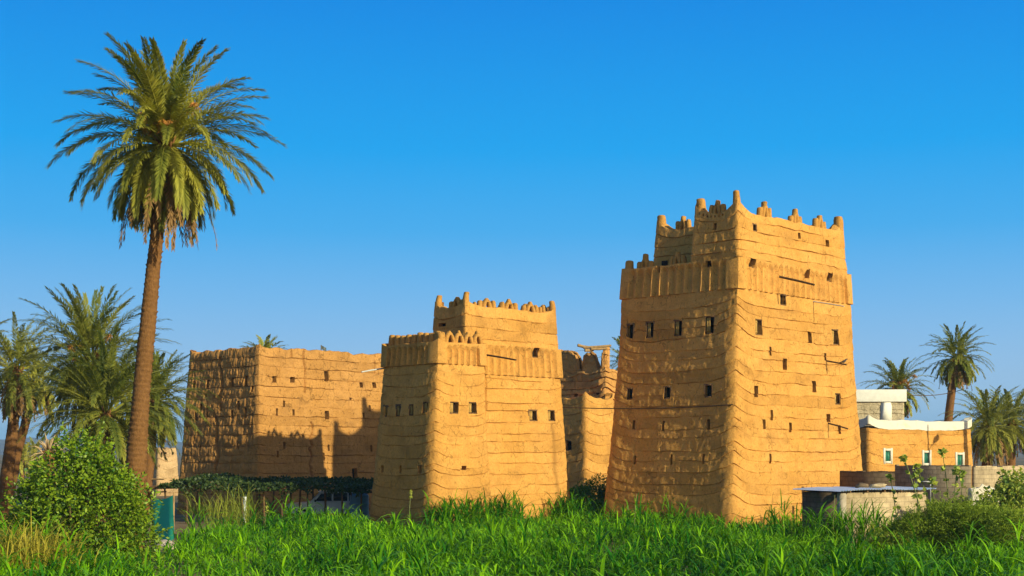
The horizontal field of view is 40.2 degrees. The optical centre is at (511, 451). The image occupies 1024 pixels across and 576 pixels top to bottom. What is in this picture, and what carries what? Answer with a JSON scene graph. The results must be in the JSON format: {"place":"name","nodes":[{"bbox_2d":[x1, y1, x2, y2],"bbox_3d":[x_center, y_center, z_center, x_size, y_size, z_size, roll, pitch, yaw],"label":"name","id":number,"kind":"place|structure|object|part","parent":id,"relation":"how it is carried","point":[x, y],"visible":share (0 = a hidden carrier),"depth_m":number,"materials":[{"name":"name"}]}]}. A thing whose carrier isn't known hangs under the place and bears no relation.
{"place":"outdoors","nodes":[
{"label":"outdoors","id":0,"kind":"place"},
{"bbox_2d":[0,511,109,574],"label":"dry grass","id":1,"kind":"structure","parent":0,"point":[34,544],"depth_m":38.79,"materials":[{"name":"plant"}]},
{"bbox_2d":[0,454,1023,575],"bbox_3d":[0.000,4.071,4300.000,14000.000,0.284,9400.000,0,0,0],"label":"ground","id":2,"kind":"structure","parent":0,"point":[180,523],"depth_m":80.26,"materials":[{"name":"green plant"}]},
{"bbox_2d":[0,318,29,382],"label":"palm tree","id":3,"kind":"object","parent":2,"relation":"on","point":[3,349],"visible":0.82,"depth_m":82.67,"materials":[{"name":"green plant"}]},
{"bbox_2d":[18,441,41,479],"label":"palm tree","id":4,"kind":"object","parent":2,"relation":"on","point":[23,463],"visible":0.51,"depth_m":189.63,"materials":[{"name":"green plant"}]},
{"bbox_2d":[25,436,42,469],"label":"palm tree","id":5,"kind":"object","parent":2,"relation":"on","point":[38,444],"visible":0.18,"depth_m":204.45,"materials":[{"name":"green plant"}]},
{"bbox_2d":[0,311,68,520],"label":"palm tree","id":6,"kind":"object","parent":2,"relation":"on","point":[12,409],"visible":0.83,"depth_m":83.57,"materials":[{"name":"green plant"}]},
{"bbox_2d":[0,343,68,517],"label":"palm tree","id":7,"kind":"object","parent":2,"relation":"on","point":[21,443],"visible":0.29,"depth_m":86.76,"materials":[{"name":"green plant"}]},
{"bbox_2d":[27,433,64,533],"bbox_3d":[-20.432,1.600,61.992,1.834,5.000,1.646,0,0,0],"label":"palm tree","id":8,"kind":"object","parent":2,"relation":"on","point":[47,447],"visible":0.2,"depth_m":61.78,"materials":[{"name":"green plant"}]},
{"bbox_2d":[0,420,173,573],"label":"shrub","id":9,"kind":"object","parent":2,"relation":"on","point":[105,486],"visible":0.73,"depth_m":45.43,"materials":[{"name":"green plant"}]},
{"bbox_2d":[1,283,179,517],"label":"palm tree","id":10,"kind":"object","parent":2,"relation":"on","point":[83,323],"visible":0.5,"depth_m":73.03,"materials":[{"name":"green plant"}]},
{"bbox_2d":[0,320,204,531],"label":"palm tree","id":11,"kind":"object","parent":2,"relation":"on","point":[99,393],"visible":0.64,"depth_m":70.11,"materials":[{"name":"green plant"}]},
{"bbox_2d":[152,492,174,542],"bbox_3d":[-14.840,2.952,59.509,1.712,2.497,0.167,0,0,41],"label":"shade cloth","id":12,"kind":"object","parent":2,"relation":"on","point":[166,518],"visible":0.66,"depth_m":59.28,"materials":[{"name":"teal fabric"}]},
{"bbox_2d":[109,349,219,513],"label":"palm tree","id":13,"kind":"object","parent":2,"relation":"on","point":[159,398],"visible":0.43,"depth_m":79.62,"materials":[{"name":"green plant"}]},
{"bbox_2d":[156,539,173,549],"bbox_3d":[-14.155,3.843,57.194,0.762,0.554,0.693,0,0,0],"label":"stone","id":14,"kind":"object","parent":2,"relation":"on","point":[165,540],"visible":0.35,"depth_m":57.03,"materials":[{"name":"grey stone"}]},
{"bbox_2d":[152,447,178,495],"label":"ruined house","id":15,"kind":"structure","parent":2,"relation":"on","point":[167,470],"depth_m":128.77,"materials":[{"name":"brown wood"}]},
{"bbox_2d":[46,31,286,565],"bbox_3d":[-11.838,-4.971,48.255,7.839,18.242,7.692,0,0,39],"label":"palm tree","id":16,"kind":"object","parent":2,"relation":"on","point":[163,178],"visible":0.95,"depth_m":47.38,"materials":[{"name":"green plant"}]},
{"bbox_2d":[168,480,269,531],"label":"weeds","id":17,"kind":"object","parent":2,"relation":"on","point":[233,516],"visible":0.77,"depth_m":65.45,"materials":[{"name":"green plant"}]},
{"bbox_2d":[123,472,373,523],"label":"vine pergola","id":18,"kind":"object","parent":2,"relation":"on","point":[358,486],"visible":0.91,"depth_m":78.65,"materials":[{"name":"green plant"}]},
{"bbox_2d":[240,334,286,348],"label":"palm tree","id":19,"kind":"object","parent":2,"relation":"on","point":[268,343],"visible":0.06,"depth_m":111.44,"materials":[{"name":"green plant"}]},
{"bbox_2d":[265,503,274,525],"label":"grass stalk","id":20,"kind":"object","parent":2,"relation":"on","point":[266,509],"depth_m":64.99,"materials":[{"name":"green plant"}]},
{"bbox_2d":[176,344,383,517],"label":"mud house","id":21,"kind":"structure","parent":2,"relation":"on","point":[293,413],"depth_m":90.55,"materials":[{"name":"brown soil"}]},
{"bbox_2d":[285,490,350,517],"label":"parked car","id":22,"kind":"object","parent":2,"relation":"on","point":[334,500],"visible":0.32,"depth_m":81.72,"materials":[{"name":"white paint"}]},
{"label":"side window","id":23,"kind":"part","parent":22,"relation":"part of","materials":[{"name":"black glass"}]},
{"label":"side window","id":24,"kind":"part","parent":22,"relation":"part of","materials":[{"name":"black glass"}]},
{"bbox_2d":[349,493,368,520],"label":"water tank","id":25,"kind":"object","parent":2,"relation":"on","point":[354,503],"visible":0.49,"depth_m":80.07,"materials":[{"name":"blue plastic"}]},
{"bbox_2d":[409,490,412,514],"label":"grass stalk","id":26,"kind":"object","parent":2,"relation":"on","point":[410,496],"depth_m":65.99,"materials":[{"name":"green plant"}]},
{"bbox_2d":[361,292,569,529],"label":"mud tower house","id":27,"kind":"structure","parent":2,"relation":"on","point":[471,398],"depth_m":72.81,"materials":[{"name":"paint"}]},
{"bbox_2d":[395,404,400,415],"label":"window","id":28,"kind":"structure","parent":27,"relation":"in","point":[397,406],"depth_m":72.35,"materials":[{"name":"brown wood"}]},
{"bbox_2d":[408,404,412,415],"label":"window","id":29,"kind":"structure","parent":27,"relation":"in","point":[410,407],"depth_m":71.57,"materials":[{"name":"brown wood"}]},
{"bbox_2d":[423,401,427,412],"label":"window","id":30,"kind":"structure","parent":27,"relation":"in","point":[425,404],"depth_m":70.79,"materials":[{"name":"brown wood"}]},
{"bbox_2d":[450,402,457,413],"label":"window","id":31,"kind":"structure","parent":27,"relation":"in","point":[452,404],"depth_m":70.88,"materials":[{"name":"brown wood"}]},
{"bbox_2d":[468,402,475,413],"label":"window","id":32,"kind":"structure","parent":27,"relation":"in","point":[470,405],"depth_m":71.73,"materials":[{"name":"brown wood"}]},
{"bbox_2d":[527,409,536,420],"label":"window","id":33,"kind":"structure","parent":27,"relation":"in","point":[530,411],"depth_m":75.52,"materials":[{"name":"brown wood"}]},
{"bbox_2d":[548,410,554,420],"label":"window","id":34,"kind":"structure","parent":27,"relation":"in","point":[549,411],"depth_m":76.64,"materials":[{"name":"brown wood"}]},
{"bbox_2d":[411,486,596,527],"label":"tall grass","id":35,"kind":"structure","parent":2,"relation":"on","point":[443,512],"depth_m":71.28,"materials":[{"name":"green plant"}]},
{"bbox_2d":[569,472,606,514],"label":"shrub","id":36,"kind":"object","parent":2,"relation":"on","point":[599,492],"visible":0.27,"depth_m":82.49,"materials":[{"name":"green plant"}]},
{"bbox_2d":[560,344,617,492],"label":"ruined house","id":37,"kind":"structure","parent":2,"relation":"on","point":[589,381],"depth_m":107.94,"materials":[{"name":"paint"}]},
{"bbox_2d":[566,440,571,450],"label":"window","id":38,"kind":"structure","parent":37,"relation":"in","point":[569,441],"depth_m":107.84,"materials":[{"name":"brown wood"}]},
{"bbox_2d":[598,336,619,370],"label":"palm tree","id":39,"kind":"object","parent":2,"relation":"on","point":[618,344],"visible":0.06,"depth_m":121.50,"materials":[{"name":"green plant"}]},
{"bbox_2d":[626,494,645,523],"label":"grass stalk","id":40,"kind":"object","parent":2,"relation":"on","point":[635,509],"depth_m":65.99,"materials":[{"name":"green plant"}]},
{"bbox_2d":[603,190,862,529],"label":"mud tower house","id":41,"kind":"structure","parent":2,"relation":"on","point":[741,308],"depth_m":72.61,"materials":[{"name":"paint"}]},
{"bbox_2d":[627,388,632,399],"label":"window","id":42,"kind":"structure","parent":41,"relation":"in","point":[631,389],"depth_m":74.55,"materials":[{"name":"brown wood"}]},
{"bbox_2d":[626,323,634,338],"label":"window","id":43,"kind":"structure","parent":41,"relation":"in","point":[632,325],"depth_m":74.93,"materials":[{"name":"brown wood"}]},
{"bbox_2d":[562,404,732,408],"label":"power cable","id":44,"kind":"object","parent":41,"relation":"attached to","point":[648,408],"visible":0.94,"depth_m":73.14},
{"bbox_2d":[646,321,654,337],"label":"window","id":45,"kind":"structure","parent":41,"relation":"in","point":[649,324],"depth_m":73.99,"materials":[{"name":"brown wood"}]},
{"bbox_2d":[662,260,667,265],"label":"slit window","id":46,"kind":"structure","parent":41,"relation":"in","point":[664,263],"depth_m":73.86,"materials":[{"name":"brown wood"}]},
{"bbox_2d":[663,386,671,398],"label":"window","id":47,"kind":"structure","parent":41,"relation":"in","point":[668,387],"depth_m":72.82,"materials":[{"name":"brown wood"}]},
{"bbox_2d":[673,319,682,335],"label":"window","id":48,"kind":"structure","parent":41,"relation":"in","point":[677,323],"depth_m":72.68,"materials":[{"name":"brown wood"}]},
{"bbox_2d":[704,384,712,397],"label":"window","id":49,"kind":"structure","parent":41,"relation":"in","point":[709,386],"depth_m":71.00,"materials":[{"name":"brown wood"}]},
{"bbox_2d":[704,315,715,333],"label":"window","id":50,"kind":"structure","parent":41,"relation":"in","point":[709,320],"depth_m":71.28,"materials":[{"name":"brown wood"}]},
{"bbox_2d":[755,319,761,334],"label":"window","id":51,"kind":"structure","parent":41,"relation":"in","point":[756,324],"depth_m":71.29,"materials":[{"name":"brown wood"}]},
{"bbox_2d":[779,293,785,305],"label":"window","id":52,"kind":"structure","parent":41,"relation":"in","point":[781,295],"depth_m":73.20,"materials":[{"name":"brown wood"}]},
{"bbox_2d":[831,329,838,344],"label":"window","id":53,"kind":"structure","parent":41,"relation":"in","point":[833,330],"depth_m":76.54,"materials":[{"name":"brown wood"}]},
{"bbox_2d":[834,393,839,404],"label":"window","id":54,"kind":"structure","parent":41,"relation":"in","point":[835,393],"depth_m":76.62,"materials":[{"name":"brown wood"}]},
{"bbox_2d":[821,495,843,528],"bbox_3d":[12.650,2.856,55.563,0.998,2.288,0.682,0,0,-36],"label":"grass stalk","id":55,"kind":"object","parent":2,"relation":"on","point":[828,507],"depth_m":55.49,"materials":[{"name":"green plant"}]},
{"bbox_2d":[792,486,935,550],"bbox_3d":[15.036,2.947,59.704,5.501,2.906,2.919,0,0,-30],"label":"block hut","id":56,"kind":"object","parent":2,"relation":"on","point":[812,497],"visible":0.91,"depth_m":58.65,"materials":[{"name":"concrete"}]},
{"bbox_2d":[855,483,868,487],"bbox_3d":[14.913,1.456,59.554,0.637,0.318,0.470,0,0,0],"label":"stone","id":57,"kind":"object","parent":56,"relation":"on","point":[861,485],"visible":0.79,"depth_m":59.40,"materials":[{"name":"grey stone"}]},
{"bbox_2d":[869,483,886,487],"bbox_3d":[15.779,1.468,60.417,0.836,0.241,0.450,0,0,0],"label":"stone","id":58,"kind":"object","parent":56,"relation":"on","point":[878,485],"visible":0.93,"depth_m":60.29,"materials":[{"name":"beige stone"}]},
{"bbox_2d":[835,521,896,550],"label":"dry grass","id":59,"kind":"structure","parent":2,"relation":"on","point":[865,534],"depth_m":54.15,"materials":[{"name":"beige plant"}]},
{"bbox_2d":[840,471,894,486],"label":"block wall","id":60,"kind":"structure","parent":2,"relation":"on","point":[850,478],"depth_m":70.88,"materials":[{"name":"concrete"}]},
{"bbox_2d":[856,389,906,419],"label":"stone house","id":61,"kind":"structure","parent":2,"relation":"on","point":[883,404],"depth_m":108.07,"materials":[{"name":"white paint"}]},
{"bbox_2d":[907,390,960,395],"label":"power cable","id":62,"kind":"object","parent":61,"relation":"attached to","point":[933,395],"visible":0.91,"depth_m":108.89,"materials":[{"name":"black rubber"}]},
{"bbox_2d":[885,474,900,517],"bbox_3d":[14.430,2.400,53.022,0.574,3.204,0.380,0,0,5],"label":"milkweed","id":63,"kind":"object","parent":2,"relation":"on","point":[888,476],"visible":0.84,"depth_m":52.98,"materials":[{"name":"green plant"}]},
{"bbox_2d":[857,357,935,417],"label":"palm tree","id":64,"kind":"object","parent":2,"relation":"on","point":[899,379],"visible":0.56,"depth_m":123.36,"materials":[{"name":"green plant"}]},
{"bbox_2d":[898,454,921,511],"bbox_3d":[14.994,2.034,51.967,1.322,3.943,0.388,0,0,0],"label":"milkweed","id":65,"kind":"object","parent":2,"relation":"on","point":[904,459],"visible":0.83,"depth_m":51.99,"materials":[{"name":"green plant"}]},
{"bbox_2d":[859,414,972,471],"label":"mud house","id":66,"kind":"structure","parent":2,"relation":"on","point":[885,445],"depth_m":94.64,"materials":[{"name":"paint"}]},
{"bbox_2d":[883,448,892,463],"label":"window","id":67,"kind":"structure","parent":66,"relation":"in","point":[887,453],"depth_m":93.30,"materials":[{"name":"white paint"}]},
{"bbox_2d":[922,450,930,464],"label":"window","id":68,"kind":"structure","parent":66,"relation":"in","point":[926,455],"depth_m":95.38,"materials":[{"name":"white paint"}]},
{"bbox_2d":[955,452,964,464],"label":"window","id":69,"kind":"structure","parent":66,"relation":"in","point":[959,457],"depth_m":97.26,"materials":[{"name":"white paint"}]},
{"bbox_2d":[911,469,922,507],"bbox_3d":[15.156,2.317,52.473,0.394,3.369,0.431,0,0,-45],"label":"milkweed","id":70,"kind":"object","parent":2,"relation":"on","point":[915,475],"visible":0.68,"depth_m":52.50,"materials":[{"name":"green plant"}]},
{"bbox_2d":[913,463,930,504],"bbox_3d":[15.514,2.208,52.214,1.232,3.598,0.378,0,0,-5],"label":"milkweed","id":71,"kind":"object","parent":2,"relation":"on","point":[918,465],"visible":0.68,"depth_m":52.16,"materials":[{"name":"green plant"}]},
{"bbox_2d":[865,487,982,554],"bbox_3d":[15.143,2.658,51.005,4.554,2.958,2.987,0,0,13],"label":"shrub","id":72,"kind":"object","parent":2,"relation":"on","point":[931,522],"visible":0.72,"depth_m":50.39,"materials":[{"name":"green plant"}]},
{"bbox_2d":[927,476,938,508],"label":"milkweed","id":73,"kind":"object","parent":2,"relation":"on","point":[932,480],"visible":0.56,"depth_m":51.98,"materials":[{"name":"green plant"}]},
{"bbox_2d":[895,464,971,510],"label":"block wall","id":74,"kind":"structure","parent":2,"relation":"on","point":[902,478],"depth_m":67.07,"materials":[{"name":"concrete"}]},
{"bbox_2d":[937,448,953,553],"bbox_3d":[16.104,1.914,51.998,0.644,4.176,0.329,0,0,10],"label":"milkweed","id":75,"kind":"object","parent":2,"relation":"on","point":[940,452],"visible":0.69,"depth_m":51.98,"materials":[{"name":"green plant"}]},
{"bbox_2d":[951,465,961,505],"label":"milkweed","id":76,"kind":"object","parent":2,"relation":"on","point":[956,470],"visible":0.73,"depth_m":51.59,"materials":[{"name":"green plant"}]},
{"bbox_2d":[920,321,995,420],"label":"palm tree","id":77,"kind":"object","parent":2,"relation":"on","point":[958,368],"visible":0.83,"depth_m":109.47,"materials":[{"name":"green plant"}]},
{"bbox_2d":[956,470,966,555],"bbox_3d":[16.544,2.311,51.483,0.397,3.380,0.380,0,0,0],"label":"milkweed","id":78,"kind":"object","parent":2,"relation":"on","point":[962,474],"visible":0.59,"depth_m":51.48,"materials":[{"name":"green plant"}]},
{"bbox_2d":[938,385,1023,465],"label":"palm tree","id":79,"kind":"object","parent":2,"relation":"on","point":[987,442],"visible":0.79,"depth_m":103.28,"materials":[{"name":"green plant"}]},
{"bbox_2d":[968,484,993,504],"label":"plaster wall","id":80,"kind":"structure","parent":2,"relation":"on","point":[976,489],"depth_m":63.74,"materials":[{"name":"white paint"}]},
{"bbox_2d":[940,488,1023,552],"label":"shrub","id":81,"kind":"object","parent":2,"relation":"on","point":[992,519],"visible":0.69,"depth_m":49.24,"materials":[{"name":"green plant"}]},
{"bbox_2d":[970,465,1023,537],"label":"shrub","id":82,"kind":"object","parent":2,"relation":"on","point":[1004,489],"visible":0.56,"depth_m":55.71,"materials":[{"name":"green leaf"},{"name":"brown twig"}]},
{"bbox_2d":[972,465,1023,487],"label":"block wall","id":83,"kind":"structure","parent":2,"relation":"on","point":[986,475],"depth_m":66.49,"materials":[{"name":"beige concrete"}]},
{"bbox_2d":[974,385,1023,465],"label":"palm tree","id":84,"kind":"object","parent":2,"relation":"on","point":[1015,437],"visible":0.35,"depth_m":111.53,"materials":[{"name":"green plant"}]},
{"bbox_2d":[0,406,1023,453],"bbox_3d":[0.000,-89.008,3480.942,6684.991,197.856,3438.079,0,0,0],"label":"hills","id":85,"kind":"structure","parent":0,"point":[179,445],"depth_m":3163.42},
{"bbox_2d":[0,0,1023,441],"label":"sky","id":86,"kind":"structure","parent":0,"point":[522,152],"materials":[{"name":"blue"}]},
{"bbox_2d":[591,489,801,523],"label":"tall grass","id":87,"kind":"structure","parent":0,"point":[672,508],"depth_m":71.30,"materials":[{"name":"green plant"}]},
{"bbox_2d":[792,496,900,546],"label":"tall grass","id":88,"kind":"structure","parent":0,"point":[860,520],"depth_m":55.95,"materials":[{"name":"green plant"}]}
]}

